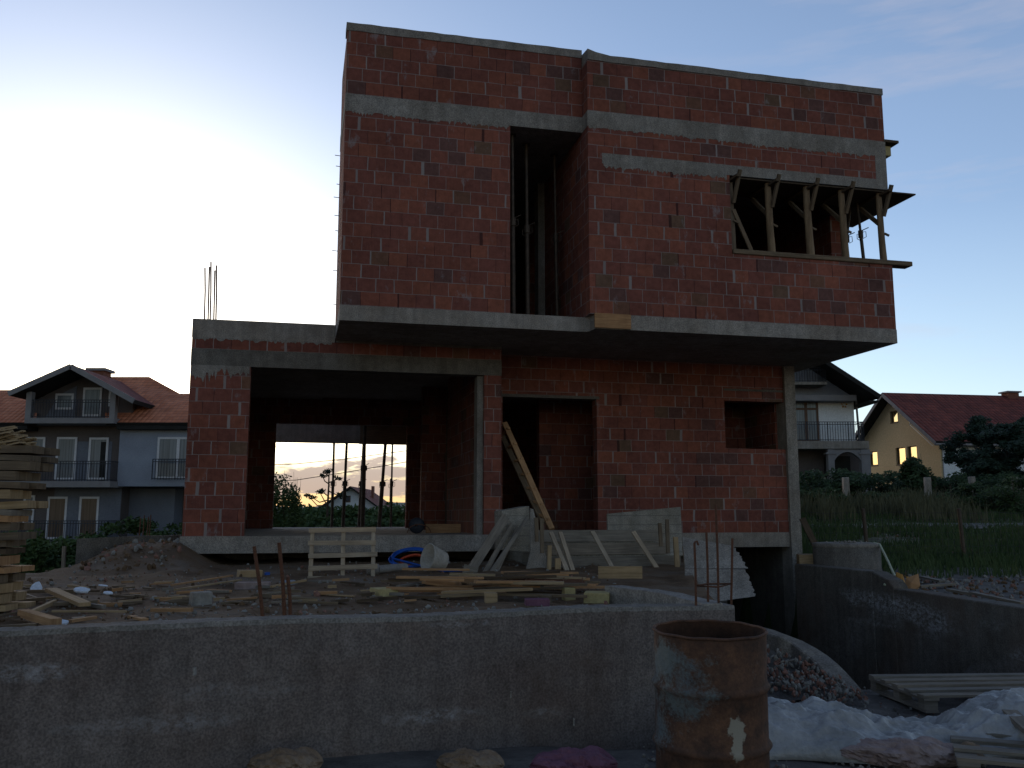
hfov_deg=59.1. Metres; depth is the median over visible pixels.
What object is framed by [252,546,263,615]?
steel stake
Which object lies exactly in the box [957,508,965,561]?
fence post
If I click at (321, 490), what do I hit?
sapling
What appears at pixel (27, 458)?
stacked board
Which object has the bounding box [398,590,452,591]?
timber offcut
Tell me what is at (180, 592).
timber offcut
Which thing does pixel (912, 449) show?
window
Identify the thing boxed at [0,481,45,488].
stacked board
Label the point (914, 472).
bush
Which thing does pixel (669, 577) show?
yard ground
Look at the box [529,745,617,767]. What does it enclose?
plastic bag
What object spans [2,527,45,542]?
bush
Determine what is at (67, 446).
window
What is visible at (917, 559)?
tall grass
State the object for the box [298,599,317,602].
timber offcut
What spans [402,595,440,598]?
timber offcut
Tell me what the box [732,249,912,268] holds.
sill plank
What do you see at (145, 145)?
sky
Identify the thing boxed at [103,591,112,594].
foam scrap
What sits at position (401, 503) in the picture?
hills
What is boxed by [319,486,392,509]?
house
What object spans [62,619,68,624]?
foam scrap
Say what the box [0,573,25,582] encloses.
stacked board
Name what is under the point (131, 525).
bush
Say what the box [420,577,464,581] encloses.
timber offcut
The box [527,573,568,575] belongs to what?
timber offcut
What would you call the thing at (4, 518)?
stacked board
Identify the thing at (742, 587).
shuttering panel
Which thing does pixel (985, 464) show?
bush
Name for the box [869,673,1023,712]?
wooden pallet
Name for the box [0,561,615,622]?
yard stones
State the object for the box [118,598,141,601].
timber offcut
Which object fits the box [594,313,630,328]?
edge board
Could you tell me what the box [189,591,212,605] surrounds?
concrete block
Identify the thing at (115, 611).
wood plank
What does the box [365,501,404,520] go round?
bush
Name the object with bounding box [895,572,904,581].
orange scrap
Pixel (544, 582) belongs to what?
timber offcut
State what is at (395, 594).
timber offcut
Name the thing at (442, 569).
timber offcut
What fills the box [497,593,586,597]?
timber offcut
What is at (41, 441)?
window
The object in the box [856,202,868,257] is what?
steel prop
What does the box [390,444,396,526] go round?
steel prop
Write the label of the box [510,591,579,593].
timber offcut
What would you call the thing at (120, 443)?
neighbour house
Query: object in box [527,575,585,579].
timber offcut
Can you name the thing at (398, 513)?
bush
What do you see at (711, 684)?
oil drum
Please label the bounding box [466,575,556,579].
timber offcut
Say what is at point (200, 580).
wood plank
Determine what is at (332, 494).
steel prop
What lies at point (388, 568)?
drain pipe
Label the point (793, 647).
curved wall
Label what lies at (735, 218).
timber prop
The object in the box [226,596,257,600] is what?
timber offcut
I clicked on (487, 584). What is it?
timber offcut
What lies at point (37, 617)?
wood plank
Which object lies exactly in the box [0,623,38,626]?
wood plank
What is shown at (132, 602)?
timber offcut
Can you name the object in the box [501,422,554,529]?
plank
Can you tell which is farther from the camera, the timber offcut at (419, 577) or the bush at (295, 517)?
the bush at (295, 517)
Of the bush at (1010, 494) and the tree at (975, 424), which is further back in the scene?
the tree at (975, 424)
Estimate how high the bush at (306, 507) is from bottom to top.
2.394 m
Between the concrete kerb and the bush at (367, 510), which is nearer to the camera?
the concrete kerb
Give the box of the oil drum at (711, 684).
[652,619,772,767]
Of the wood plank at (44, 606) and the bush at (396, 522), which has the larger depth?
the bush at (396, 522)
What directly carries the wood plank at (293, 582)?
on the yard ground at (669, 577)
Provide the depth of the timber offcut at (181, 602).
7.45 m
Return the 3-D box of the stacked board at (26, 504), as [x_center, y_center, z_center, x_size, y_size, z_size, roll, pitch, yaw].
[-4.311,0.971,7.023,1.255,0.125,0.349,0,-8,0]
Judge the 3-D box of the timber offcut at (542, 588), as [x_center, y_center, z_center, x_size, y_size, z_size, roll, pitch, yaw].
[0.147,1.914,8.456,0.756,0.031,0.050,0,-8,-1]
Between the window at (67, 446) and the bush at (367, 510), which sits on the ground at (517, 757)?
the bush at (367, 510)
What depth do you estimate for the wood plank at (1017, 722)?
5.70 m
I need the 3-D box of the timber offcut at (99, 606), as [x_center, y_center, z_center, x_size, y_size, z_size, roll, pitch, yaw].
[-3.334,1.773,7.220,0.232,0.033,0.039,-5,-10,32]
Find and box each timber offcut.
[0,612,16,615]
[19,597,45,600]
[27,589,74,592]
[50,600,97,606]
[67,584,88,587]
[84,603,105,608]
[98,602,122,606]
[112,585,125,587]
[112,587,122,591]
[112,595,134,597]
[117,601,142,603]
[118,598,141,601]
[127,615,148,620]
[130,594,148,597]
[149,582,170,584]
[150,608,192,611]
[154,581,173,583]
[160,597,170,600]
[163,601,188,604]
[168,598,188,600]
[171,596,188,599]
[172,607,209,607]
[176,590,203,593]
[206,590,228,592]
[213,597,224,600]
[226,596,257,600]
[229,601,249,602]
[254,593,273,596]
[256,585,278,587]
[272,594,287,598]
[272,600,301,602]
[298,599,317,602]
[314,591,337,594]
[330,599,348,602]
[332,578,348,580]
[340,581,359,583]
[361,592,371,596]
[374,596,398,599]
[381,580,421,581]
[386,586,473,590]
[388,577,419,579]
[389,592,403,595]
[396,576,483,578]
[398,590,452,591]
[402,568,469,570]
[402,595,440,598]
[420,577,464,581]
[425,585,481,587]
[441,588,532,593]
[441,593,483,597]
[449,573,494,575]
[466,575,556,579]
[470,583,510,584]
[472,586,543,589]
[474,580,553,582]
[487,586,567,589]
[493,581,563,584]
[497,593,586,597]
[500,584,539,587]
[501,571,525,573]
[504,570,559,574]
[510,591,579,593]
[522,583,587,585]
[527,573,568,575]
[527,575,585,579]
[544,585,604,588]
[560,571,578,573]
[585,581,600,583]
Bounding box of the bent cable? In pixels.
[407,524,430,532]
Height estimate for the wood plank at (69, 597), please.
0.090 m
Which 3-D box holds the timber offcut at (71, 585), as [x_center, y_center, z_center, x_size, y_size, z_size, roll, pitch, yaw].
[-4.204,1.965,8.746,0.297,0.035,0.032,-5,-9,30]
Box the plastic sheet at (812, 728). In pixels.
[768,687,1023,763]
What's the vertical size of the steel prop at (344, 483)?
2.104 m
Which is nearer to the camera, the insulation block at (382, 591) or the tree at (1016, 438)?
the insulation block at (382, 591)
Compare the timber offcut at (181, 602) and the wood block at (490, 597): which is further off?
the wood block at (490, 597)
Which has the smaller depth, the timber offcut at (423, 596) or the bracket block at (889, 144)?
the timber offcut at (423, 596)
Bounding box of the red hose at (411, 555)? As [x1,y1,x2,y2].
[399,554,420,564]
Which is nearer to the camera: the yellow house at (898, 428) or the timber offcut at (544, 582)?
the timber offcut at (544, 582)
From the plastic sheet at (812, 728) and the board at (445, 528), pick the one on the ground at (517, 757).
the plastic sheet at (812, 728)
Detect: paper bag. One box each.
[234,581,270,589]
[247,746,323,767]
[436,748,504,767]
[840,736,956,767]
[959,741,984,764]
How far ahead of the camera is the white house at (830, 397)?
47.08 m
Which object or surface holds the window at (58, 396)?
in the neighbour house at (120, 443)
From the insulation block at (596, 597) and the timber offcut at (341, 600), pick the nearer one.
the timber offcut at (341, 600)
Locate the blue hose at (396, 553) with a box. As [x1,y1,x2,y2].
[388,547,462,571]
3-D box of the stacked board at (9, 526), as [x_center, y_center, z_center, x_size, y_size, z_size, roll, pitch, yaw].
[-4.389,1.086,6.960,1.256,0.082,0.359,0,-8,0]
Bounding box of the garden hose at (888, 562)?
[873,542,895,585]
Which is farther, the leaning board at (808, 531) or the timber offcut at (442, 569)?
the leaning board at (808, 531)
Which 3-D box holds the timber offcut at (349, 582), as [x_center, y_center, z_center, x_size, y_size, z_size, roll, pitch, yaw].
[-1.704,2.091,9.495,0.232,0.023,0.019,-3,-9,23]
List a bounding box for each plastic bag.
[524,598,549,605]
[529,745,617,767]
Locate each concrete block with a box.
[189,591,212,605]
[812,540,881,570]
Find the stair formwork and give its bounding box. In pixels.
[462,506,684,572]
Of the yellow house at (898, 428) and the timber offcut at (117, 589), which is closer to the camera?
the timber offcut at (117, 589)
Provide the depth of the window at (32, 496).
42.83 m
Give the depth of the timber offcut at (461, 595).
8.04 m
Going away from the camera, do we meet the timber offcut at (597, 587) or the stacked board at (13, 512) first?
the stacked board at (13, 512)
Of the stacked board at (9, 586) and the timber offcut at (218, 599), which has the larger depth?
the timber offcut at (218, 599)
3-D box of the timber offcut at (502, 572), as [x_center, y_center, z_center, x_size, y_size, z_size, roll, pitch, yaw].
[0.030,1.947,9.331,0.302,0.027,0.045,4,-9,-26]
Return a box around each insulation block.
[237,569,262,576]
[370,587,397,596]
[562,587,575,600]
[583,591,609,603]
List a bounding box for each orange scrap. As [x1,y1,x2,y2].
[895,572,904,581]
[905,574,919,588]
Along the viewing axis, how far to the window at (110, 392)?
43.58 m
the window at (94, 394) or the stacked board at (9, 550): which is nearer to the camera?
the stacked board at (9, 550)
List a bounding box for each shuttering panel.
[682,537,747,567]
[685,569,754,600]
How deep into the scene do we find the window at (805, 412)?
47.18 m
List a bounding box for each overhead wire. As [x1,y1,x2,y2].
[275,451,403,464]
[279,462,404,480]
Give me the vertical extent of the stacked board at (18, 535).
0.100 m
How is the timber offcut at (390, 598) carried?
on the yard ground at (669, 577)
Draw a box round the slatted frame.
[307,527,376,577]
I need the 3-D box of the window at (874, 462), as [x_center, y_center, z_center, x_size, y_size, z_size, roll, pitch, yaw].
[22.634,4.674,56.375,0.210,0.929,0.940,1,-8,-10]
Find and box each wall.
[0,505,734,767]
[75,535,181,564]
[744,622,862,694]
[795,564,1023,689]
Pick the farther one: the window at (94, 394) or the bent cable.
the window at (94, 394)
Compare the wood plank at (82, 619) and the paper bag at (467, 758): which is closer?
the paper bag at (467, 758)
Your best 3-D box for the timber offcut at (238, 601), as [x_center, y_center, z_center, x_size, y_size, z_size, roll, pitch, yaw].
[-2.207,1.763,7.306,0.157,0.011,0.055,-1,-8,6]
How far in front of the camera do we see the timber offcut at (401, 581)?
9.23 m
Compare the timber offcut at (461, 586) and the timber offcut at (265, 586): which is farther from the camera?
the timber offcut at (265, 586)
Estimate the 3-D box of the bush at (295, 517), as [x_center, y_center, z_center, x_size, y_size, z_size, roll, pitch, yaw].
[-6.786,4.101,26.620,1.538,3.170,1.425,5,-10,-33]
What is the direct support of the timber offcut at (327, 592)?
on the yard ground at (669, 577)
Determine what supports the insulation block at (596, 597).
on the yard ground at (669, 577)
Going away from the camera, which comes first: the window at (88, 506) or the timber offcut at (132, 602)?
the timber offcut at (132, 602)
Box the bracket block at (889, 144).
[883,139,898,158]
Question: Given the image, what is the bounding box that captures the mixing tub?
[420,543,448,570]
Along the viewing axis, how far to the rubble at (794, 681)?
7.55 m
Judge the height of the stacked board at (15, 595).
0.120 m
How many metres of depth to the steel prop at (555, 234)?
14.50 m
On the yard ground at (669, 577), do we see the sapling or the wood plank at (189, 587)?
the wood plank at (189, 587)
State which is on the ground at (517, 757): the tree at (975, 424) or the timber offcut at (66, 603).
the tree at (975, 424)
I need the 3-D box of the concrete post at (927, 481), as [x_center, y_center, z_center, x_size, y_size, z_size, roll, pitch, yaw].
[14.786,4.017,32.057,0.214,1.404,0.216,0,-8,0]
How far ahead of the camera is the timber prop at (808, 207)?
14.38 m
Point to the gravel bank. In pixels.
(779, 693)
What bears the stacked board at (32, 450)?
on the stacked board at (27, 458)
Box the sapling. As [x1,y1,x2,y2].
[303,468,347,517]
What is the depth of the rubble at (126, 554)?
11.99 m
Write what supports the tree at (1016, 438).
on the ground at (517, 757)
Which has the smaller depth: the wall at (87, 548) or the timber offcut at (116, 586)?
the timber offcut at (116, 586)
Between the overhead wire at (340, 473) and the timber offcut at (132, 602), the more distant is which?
the overhead wire at (340, 473)
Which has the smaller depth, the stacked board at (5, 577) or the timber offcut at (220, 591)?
the stacked board at (5, 577)
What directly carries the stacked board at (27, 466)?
on the stacked board at (15, 476)
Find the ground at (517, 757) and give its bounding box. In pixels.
[242,490,1023,767]
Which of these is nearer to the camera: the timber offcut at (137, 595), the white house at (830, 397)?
the timber offcut at (137, 595)
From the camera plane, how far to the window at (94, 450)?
43.21 m
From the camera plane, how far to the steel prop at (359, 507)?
22.72 m
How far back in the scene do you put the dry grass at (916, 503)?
26.79 m
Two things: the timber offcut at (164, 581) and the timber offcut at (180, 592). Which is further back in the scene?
the timber offcut at (164, 581)
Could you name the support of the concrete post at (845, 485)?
on the ground at (517, 757)
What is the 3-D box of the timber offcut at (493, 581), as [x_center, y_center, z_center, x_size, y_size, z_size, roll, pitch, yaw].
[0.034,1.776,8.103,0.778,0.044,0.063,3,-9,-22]
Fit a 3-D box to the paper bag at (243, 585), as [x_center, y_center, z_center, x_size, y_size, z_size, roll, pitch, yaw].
[-2.660,2.068,9.264,0.343,0.074,0.145,1,-8,-5]
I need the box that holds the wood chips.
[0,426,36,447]
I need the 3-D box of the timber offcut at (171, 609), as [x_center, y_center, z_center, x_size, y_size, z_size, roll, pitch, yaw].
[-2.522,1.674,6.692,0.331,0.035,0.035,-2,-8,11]
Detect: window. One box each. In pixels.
[23,495,35,522]
[27,437,45,446]
[45,497,67,538]
[54,437,77,478]
[55,393,73,409]
[77,497,99,535]
[82,388,102,415]
[87,437,108,478]
[108,391,118,405]
[156,437,186,477]
[796,403,819,440]
[871,451,877,465]
[890,411,897,423]
[896,447,905,465]
[909,446,916,457]
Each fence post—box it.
[861,508,867,541]
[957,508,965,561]
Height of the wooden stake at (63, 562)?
1.278 m
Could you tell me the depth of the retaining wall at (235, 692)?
5.67 m
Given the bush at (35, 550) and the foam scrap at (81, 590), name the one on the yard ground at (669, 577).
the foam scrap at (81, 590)
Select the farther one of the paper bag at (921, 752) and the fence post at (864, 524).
the fence post at (864, 524)
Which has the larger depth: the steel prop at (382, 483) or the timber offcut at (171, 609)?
the steel prop at (382, 483)
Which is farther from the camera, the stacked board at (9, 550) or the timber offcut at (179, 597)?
the timber offcut at (179, 597)
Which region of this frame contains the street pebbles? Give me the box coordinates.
[639,685,1011,767]
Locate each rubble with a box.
[79,537,184,571]
[767,644,869,704]
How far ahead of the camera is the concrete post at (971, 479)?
32.35 m
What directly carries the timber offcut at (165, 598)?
on the yard ground at (669, 577)
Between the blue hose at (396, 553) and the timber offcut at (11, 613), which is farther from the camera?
the blue hose at (396, 553)
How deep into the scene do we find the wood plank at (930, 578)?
13.22 m
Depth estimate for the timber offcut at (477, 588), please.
8.45 m
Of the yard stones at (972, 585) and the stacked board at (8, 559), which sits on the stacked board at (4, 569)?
the stacked board at (8, 559)
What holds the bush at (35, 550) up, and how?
on the ground at (517, 757)
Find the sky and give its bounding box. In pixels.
[0,0,1023,506]
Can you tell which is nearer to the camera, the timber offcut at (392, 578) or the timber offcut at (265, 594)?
the timber offcut at (265, 594)
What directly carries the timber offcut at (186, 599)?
on the yard ground at (669, 577)
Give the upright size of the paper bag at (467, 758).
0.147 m
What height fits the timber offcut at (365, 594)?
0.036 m
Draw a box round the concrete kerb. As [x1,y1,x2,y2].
[605,585,722,605]
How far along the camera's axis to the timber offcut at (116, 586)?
8.93 m
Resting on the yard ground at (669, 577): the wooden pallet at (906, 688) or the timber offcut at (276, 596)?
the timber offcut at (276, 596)
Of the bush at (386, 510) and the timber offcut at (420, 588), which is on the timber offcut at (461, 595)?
the timber offcut at (420, 588)
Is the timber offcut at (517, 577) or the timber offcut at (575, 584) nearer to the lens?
the timber offcut at (575, 584)
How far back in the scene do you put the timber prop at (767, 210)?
14.23 m
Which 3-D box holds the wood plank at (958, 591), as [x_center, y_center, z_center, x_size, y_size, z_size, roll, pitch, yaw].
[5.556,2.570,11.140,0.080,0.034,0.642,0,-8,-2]
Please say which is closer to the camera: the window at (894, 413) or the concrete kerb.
the concrete kerb
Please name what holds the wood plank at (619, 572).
on the yard ground at (669, 577)
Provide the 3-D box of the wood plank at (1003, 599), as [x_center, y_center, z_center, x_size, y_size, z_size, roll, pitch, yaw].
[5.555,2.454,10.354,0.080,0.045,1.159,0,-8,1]
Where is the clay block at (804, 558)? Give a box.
[797,554,812,563]
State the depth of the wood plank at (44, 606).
6.94 m
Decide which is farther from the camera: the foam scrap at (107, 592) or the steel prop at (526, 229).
the steel prop at (526, 229)
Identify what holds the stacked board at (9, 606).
on the yard ground at (669, 577)
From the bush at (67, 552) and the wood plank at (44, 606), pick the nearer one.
the wood plank at (44, 606)
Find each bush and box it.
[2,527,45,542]
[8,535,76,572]
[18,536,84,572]
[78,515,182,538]
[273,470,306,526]
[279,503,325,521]
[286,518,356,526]
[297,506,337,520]
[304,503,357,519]
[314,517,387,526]
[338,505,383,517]
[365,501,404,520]
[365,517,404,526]
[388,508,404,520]
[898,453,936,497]
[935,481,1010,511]
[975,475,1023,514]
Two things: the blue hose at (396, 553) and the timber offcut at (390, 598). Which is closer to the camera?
the timber offcut at (390, 598)
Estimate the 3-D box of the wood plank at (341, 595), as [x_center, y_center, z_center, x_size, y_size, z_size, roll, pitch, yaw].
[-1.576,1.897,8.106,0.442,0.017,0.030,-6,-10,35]
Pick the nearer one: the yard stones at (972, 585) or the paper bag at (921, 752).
the paper bag at (921, 752)
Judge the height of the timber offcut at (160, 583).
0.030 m
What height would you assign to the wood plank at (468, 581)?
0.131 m
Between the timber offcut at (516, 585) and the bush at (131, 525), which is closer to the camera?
the timber offcut at (516, 585)
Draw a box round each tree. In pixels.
[939,415,1022,480]
[958,422,1023,475]
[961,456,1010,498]
[985,415,1023,477]
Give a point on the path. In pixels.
(974, 524)
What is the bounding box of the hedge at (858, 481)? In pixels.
[799,468,1023,500]
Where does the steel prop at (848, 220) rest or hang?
on the unfinished house at (681, 394)
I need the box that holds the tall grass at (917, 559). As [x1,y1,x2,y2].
[796,500,1023,577]
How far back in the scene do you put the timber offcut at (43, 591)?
8.15 m
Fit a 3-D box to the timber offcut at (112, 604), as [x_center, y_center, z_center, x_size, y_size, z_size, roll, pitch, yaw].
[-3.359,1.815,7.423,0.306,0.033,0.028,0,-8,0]
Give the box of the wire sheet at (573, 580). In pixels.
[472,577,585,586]
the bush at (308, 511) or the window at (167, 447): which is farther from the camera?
the window at (167, 447)
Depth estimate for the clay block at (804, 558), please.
14.46 m
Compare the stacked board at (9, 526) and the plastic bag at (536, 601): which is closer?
the stacked board at (9, 526)
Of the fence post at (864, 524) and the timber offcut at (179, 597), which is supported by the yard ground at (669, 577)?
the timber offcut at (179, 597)
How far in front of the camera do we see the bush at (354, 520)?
29.27 m
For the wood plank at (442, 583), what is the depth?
8.64 m
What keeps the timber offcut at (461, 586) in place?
on the yard ground at (669, 577)
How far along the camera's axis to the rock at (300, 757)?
5.17 m
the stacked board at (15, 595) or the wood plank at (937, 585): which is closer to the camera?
the stacked board at (15, 595)
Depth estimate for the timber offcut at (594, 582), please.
8.98 m
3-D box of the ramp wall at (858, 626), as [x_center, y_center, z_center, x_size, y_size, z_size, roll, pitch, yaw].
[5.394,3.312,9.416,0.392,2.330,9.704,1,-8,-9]
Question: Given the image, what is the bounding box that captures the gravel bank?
[767,649,843,700]
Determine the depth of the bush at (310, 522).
29.15 m
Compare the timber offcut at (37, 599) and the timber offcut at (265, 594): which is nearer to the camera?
the timber offcut at (37, 599)
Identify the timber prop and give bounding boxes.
[730,169,752,249]
[748,174,781,251]
[785,178,819,254]
[819,181,855,256]
[855,184,893,259]
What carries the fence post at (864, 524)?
on the ground at (517, 757)
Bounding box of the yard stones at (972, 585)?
[877,531,1023,600]
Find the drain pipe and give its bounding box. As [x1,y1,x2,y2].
[367,563,407,574]
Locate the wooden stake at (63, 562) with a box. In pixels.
[61,546,66,567]
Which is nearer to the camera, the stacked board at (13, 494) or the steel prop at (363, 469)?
the stacked board at (13, 494)
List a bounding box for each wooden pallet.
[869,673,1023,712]
[950,729,1023,767]
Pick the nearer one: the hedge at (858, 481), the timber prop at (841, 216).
the timber prop at (841, 216)
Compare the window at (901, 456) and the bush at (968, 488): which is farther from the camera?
the window at (901, 456)
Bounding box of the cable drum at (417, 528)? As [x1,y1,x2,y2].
[409,517,424,532]
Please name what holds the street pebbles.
on the ground at (517, 757)
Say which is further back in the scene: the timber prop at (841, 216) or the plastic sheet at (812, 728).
the timber prop at (841, 216)
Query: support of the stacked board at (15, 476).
on the stacked board at (18, 485)
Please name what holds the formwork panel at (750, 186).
attached to the unfinished house at (681, 394)
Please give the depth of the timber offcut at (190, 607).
7.08 m
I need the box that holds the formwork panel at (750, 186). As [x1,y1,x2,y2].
[732,178,915,226]
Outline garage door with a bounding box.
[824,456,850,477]
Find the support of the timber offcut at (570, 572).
on the yard ground at (669, 577)
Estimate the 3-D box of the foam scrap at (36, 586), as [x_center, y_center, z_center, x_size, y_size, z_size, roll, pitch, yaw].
[-4.466,1.915,8.475,0.088,0.114,0.093,-5,-10,32]
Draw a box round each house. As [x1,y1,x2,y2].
[0,364,188,541]
[179,22,897,635]
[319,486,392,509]
[794,362,880,492]
[855,391,1023,487]
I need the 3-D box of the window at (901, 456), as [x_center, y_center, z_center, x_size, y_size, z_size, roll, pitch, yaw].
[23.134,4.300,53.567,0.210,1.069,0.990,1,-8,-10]
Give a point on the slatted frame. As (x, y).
(343, 567)
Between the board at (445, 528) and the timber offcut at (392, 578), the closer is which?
the timber offcut at (392, 578)
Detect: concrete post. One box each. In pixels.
[842,477,849,495]
[923,477,931,495]
[968,476,975,491]
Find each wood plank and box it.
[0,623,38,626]
[17,609,61,624]
[31,600,56,611]
[45,588,90,606]
[51,610,126,612]
[68,616,96,622]
[170,575,232,585]
[174,579,241,589]
[270,579,306,587]
[327,594,354,596]
[396,582,421,586]
[425,581,458,585]
[463,575,499,586]
[598,566,641,578]
[919,576,944,581]
[919,583,955,587]
[946,589,971,595]
[968,592,1023,604]
[1002,709,1023,733]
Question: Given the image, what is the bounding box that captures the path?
[813,523,1022,528]
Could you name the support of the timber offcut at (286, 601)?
on the yard ground at (669, 577)
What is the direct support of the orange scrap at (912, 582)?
on the ground at (517, 757)
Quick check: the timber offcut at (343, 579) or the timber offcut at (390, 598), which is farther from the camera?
the timber offcut at (343, 579)
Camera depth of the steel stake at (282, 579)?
5.86 m
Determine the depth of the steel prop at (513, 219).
13.71 m
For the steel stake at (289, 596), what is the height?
0.275 m
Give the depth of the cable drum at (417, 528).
15.21 m
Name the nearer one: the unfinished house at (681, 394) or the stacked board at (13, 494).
the stacked board at (13, 494)
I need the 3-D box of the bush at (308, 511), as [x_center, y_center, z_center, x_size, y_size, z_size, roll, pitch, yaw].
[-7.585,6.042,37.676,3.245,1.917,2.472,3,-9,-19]
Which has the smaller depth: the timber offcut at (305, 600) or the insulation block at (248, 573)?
the timber offcut at (305, 600)
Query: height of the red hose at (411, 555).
0.182 m
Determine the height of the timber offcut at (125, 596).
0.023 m
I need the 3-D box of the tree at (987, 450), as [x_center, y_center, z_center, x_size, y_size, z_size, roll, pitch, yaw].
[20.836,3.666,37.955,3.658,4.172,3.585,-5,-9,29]
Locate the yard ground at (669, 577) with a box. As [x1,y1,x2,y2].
[0,541,713,625]
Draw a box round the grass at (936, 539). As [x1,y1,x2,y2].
[806,512,1023,560]
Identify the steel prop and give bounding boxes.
[330,443,337,526]
[341,443,349,526]
[357,444,366,526]
[360,426,367,526]
[377,444,387,526]
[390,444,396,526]
[510,133,520,313]
[522,143,534,313]
[550,153,563,315]
[847,207,854,242]
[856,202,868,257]
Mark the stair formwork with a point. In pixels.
(653, 537)
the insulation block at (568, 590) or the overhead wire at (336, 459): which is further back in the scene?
the overhead wire at (336, 459)
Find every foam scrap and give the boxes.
[30,582,41,589]
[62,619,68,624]
[73,587,89,592]
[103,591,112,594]
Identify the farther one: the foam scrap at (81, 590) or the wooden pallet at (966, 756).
the foam scrap at (81, 590)
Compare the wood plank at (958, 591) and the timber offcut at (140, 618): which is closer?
the timber offcut at (140, 618)
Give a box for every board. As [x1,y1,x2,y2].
[0,445,59,455]
[0,454,57,462]
[0,461,53,471]
[0,471,40,480]
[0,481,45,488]
[0,490,31,498]
[0,500,48,509]
[0,509,32,515]
[0,515,28,521]
[0,522,34,530]
[0,532,36,540]
[0,540,25,546]
[0,547,25,554]
[0,555,19,565]
[0,565,34,573]
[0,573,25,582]
[0,581,22,592]
[0,590,26,603]
[0,601,35,611]
[426,524,460,532]
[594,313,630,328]
[799,517,816,544]
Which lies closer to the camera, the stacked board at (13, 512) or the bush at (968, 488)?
the stacked board at (13, 512)
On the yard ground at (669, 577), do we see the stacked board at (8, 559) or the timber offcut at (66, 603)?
the timber offcut at (66, 603)
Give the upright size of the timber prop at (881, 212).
1.231 m
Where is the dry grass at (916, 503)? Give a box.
[800,484,1023,522]
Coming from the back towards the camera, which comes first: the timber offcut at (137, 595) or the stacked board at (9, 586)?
the timber offcut at (137, 595)
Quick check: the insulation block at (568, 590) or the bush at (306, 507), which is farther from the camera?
the bush at (306, 507)
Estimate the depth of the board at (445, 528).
15.56 m
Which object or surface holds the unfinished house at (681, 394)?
on the ground at (517, 757)
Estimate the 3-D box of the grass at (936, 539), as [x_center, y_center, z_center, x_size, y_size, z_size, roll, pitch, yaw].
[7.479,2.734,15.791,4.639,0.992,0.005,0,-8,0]
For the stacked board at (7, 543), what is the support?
on the stacked board at (9, 550)
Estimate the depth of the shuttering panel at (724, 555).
11.29 m
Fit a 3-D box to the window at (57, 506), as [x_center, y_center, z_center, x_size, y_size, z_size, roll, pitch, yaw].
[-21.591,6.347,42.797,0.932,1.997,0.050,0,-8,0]
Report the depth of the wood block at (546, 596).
7.81 m
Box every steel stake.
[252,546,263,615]
[277,542,285,615]
[286,576,291,614]
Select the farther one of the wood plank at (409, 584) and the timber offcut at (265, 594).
the wood plank at (409, 584)
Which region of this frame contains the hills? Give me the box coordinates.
[276,502,404,509]
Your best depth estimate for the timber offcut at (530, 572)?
8.70 m
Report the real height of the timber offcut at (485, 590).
0.033 m
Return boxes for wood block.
[484,592,497,602]
[540,594,551,602]

